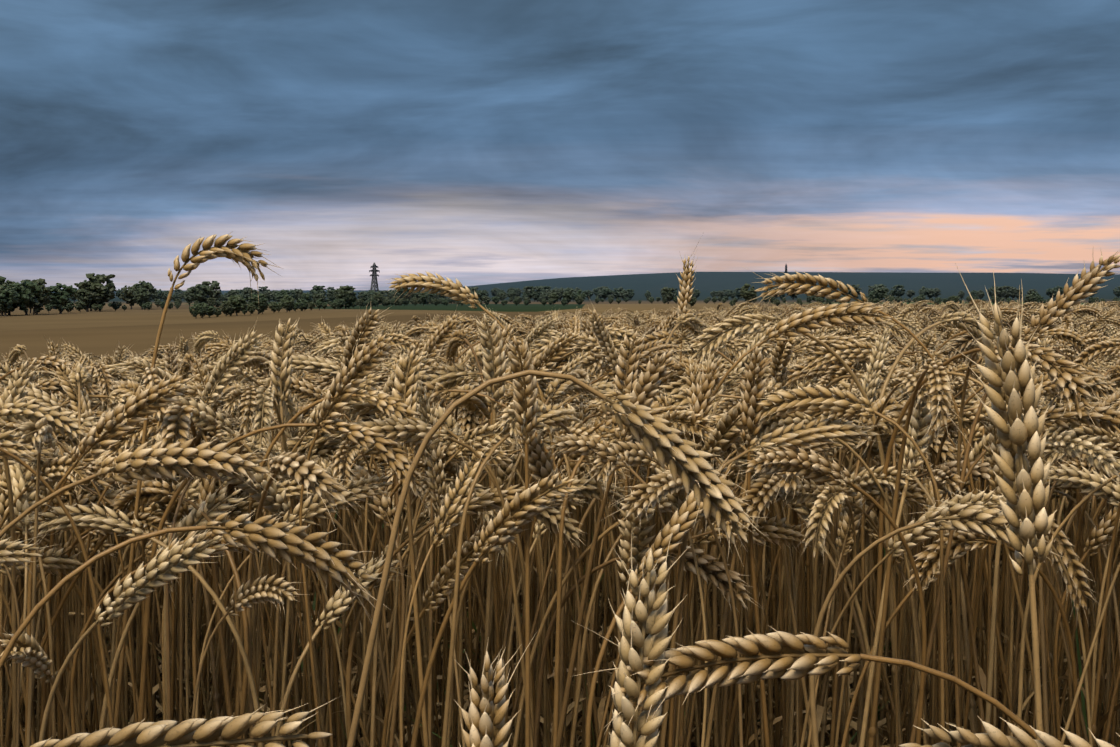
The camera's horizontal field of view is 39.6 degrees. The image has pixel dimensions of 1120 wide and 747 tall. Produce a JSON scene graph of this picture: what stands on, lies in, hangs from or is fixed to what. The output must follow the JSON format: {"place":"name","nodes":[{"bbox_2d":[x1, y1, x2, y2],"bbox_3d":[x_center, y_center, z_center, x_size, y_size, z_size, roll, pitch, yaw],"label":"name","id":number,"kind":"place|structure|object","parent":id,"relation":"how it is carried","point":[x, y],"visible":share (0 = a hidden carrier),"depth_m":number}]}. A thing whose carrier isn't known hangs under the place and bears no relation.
{"place":"outdoors","nodes":[
{"label":"outdoors","id":0,"kind":"place"},
{"bbox_2d":[0,272,1119,743],"bbox_3d":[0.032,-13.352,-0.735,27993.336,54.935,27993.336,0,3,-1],"label":"terrain","id":1,"kind":"structure","parent":0,"point":[106,330],"depth_m":790.30},
{"bbox_2d":[0,431,287,538],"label":"wheat","id":2,"kind":"object","parent":1,"relation":"on","point":[174,457],"visible":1,"depth_m":0.88},
{"bbox_2d":[30,695,341,746],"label":"wheat","id":3,"kind":"object","parent":1,"relation":"on","point":[169,733],"visible":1,"depth_m":0.55},
{"bbox_2d":[114,231,283,727],"bbox_3d":[-0.321,0.401,1.319,0.167,1.040,0.106,-3,4,-44],"label":"wheat","id":4,"kind":"object","parent":1,"relation":"on","point":[243,254],"visible":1,"depth_m":1.29},
{"bbox_2d":[0,510,399,670],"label":"wheat","id":5,"kind":"object","parent":1,"relation":"on","point":[282,540],"visible":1,"depth_m":0.86},
{"bbox_2d":[157,507,392,746],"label":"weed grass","id":6,"kind":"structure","parent":1,"relation":"on","point":[313,607],"depth_m":2.89},
{"bbox_2d":[369,262,379,291],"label":"pylon","id":7,"kind":"object","parent":1,"relation":"on","point":[374,275],"visible":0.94,"depth_m":1782.70},
{"bbox_2d":[291,541,480,746],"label":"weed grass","id":8,"kind":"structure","parent":1,"relation":"on","point":[409,695],"depth_m":2.50},
{"bbox_2d":[404,714,521,746],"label":"weed grass","id":9,"kind":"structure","parent":1,"relation":"on","point":[438,735],"depth_m":1.62},
{"bbox_2d":[386,271,565,746],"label":"wheat","id":10,"kind":"object","parent":1,"relation":"on","point":[450,288],"visible":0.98,"depth_m":1.57},
{"bbox_2d":[365,498,603,695],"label":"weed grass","id":11,"kind":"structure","parent":1,"relation":"on","point":[474,626],"depth_m":2.38},
{"bbox_2d":[454,632,536,746],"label":"wheat","id":12,"kind":"object","parent":1,"relation":"on","point":[476,723],"visible":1,"depth_m":0.67},
{"bbox_2d":[347,370,767,746],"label":"wheat","id":13,"kind":"object","parent":1,"relation":"on","point":[655,440],"visible":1,"depth_m":0.82},
{"bbox_2d":[607,530,688,746],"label":"wheat","id":14,"kind":"object","parent":1,"relation":"on","point":[654,644],"visible":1,"depth_m":0.61},
{"bbox_2d":[669,240,773,710],"bbox_3d":[0.213,0.346,2.055,0.157,1.064,0.040,3,4,42],"label":"wheat","id":15,"kind":"object","parent":1,"relation":"on","point":[685,293],"visible":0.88,"depth_m":2.07},
{"bbox_2d":[572,606,889,745],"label":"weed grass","id":16,"kind":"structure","parent":1,"relation":"on","point":[853,737],"depth_m":1.64},
{"bbox_2d":[678,297,906,746],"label":"wheat","id":17,"kind":"object","parent":1,"relation":"on","point":[795,319],"visible":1,"depth_m":1.32},
{"bbox_2d":[575,625,1035,739],"bbox_3d":[0.198,0.522,0.651,0.390,0.847,0.035,0,3,-4],"label":"wheat","id":18,"kind":"object","parent":1,"relation":"on","point":[770,646],"visible":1,"depth_m":0.62},
{"bbox_2d":[737,268,1015,737],"bbox_3d":[0.377,0.401,1.470,0.427,1.003,0.030,0,3,5],"label":"wheat","id":19,"kind":"object","parent":1,"relation":"on","point":[787,279],"visible":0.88,"depth_m":1.45},
{"bbox_2d":[948,263,1056,739],"bbox_3d":[0.238,0.451,0.629,0.193,0.990,0.038,-1,3,-21],"label":"wheat","id":20,"kind":"object","parent":1,"relation":"on","point":[1020,434],"visible":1,"depth_m":0.57},
{"bbox_2d":[898,717,1119,746],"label":"wheat","id":21,"kind":"object","parent":1,"relation":"on","point":[995,737],"visible":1,"depth_m":0.56},
{"bbox_2d":[909,246,1119,742],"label":"wheat","id":22,"kind":"object","parent":1,"relation":"on","point":[1091,278],"visible":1,"depth_m":1.29},
{"bbox_2d":[0,0,1119,289],"label":"sky","id":23,"kind":"structure","parent":0,"point":[474,142]},
{"bbox_2d":[820,493,965,720],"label":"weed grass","id":24,"kind":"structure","parent":0,"point":[850,698],"depth_m":2.81},
{"bbox_2d":[1060,502,1088,738],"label":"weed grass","id":25,"kind":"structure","parent":0,"point":[1082,694],"depth_m":1.67}
]}

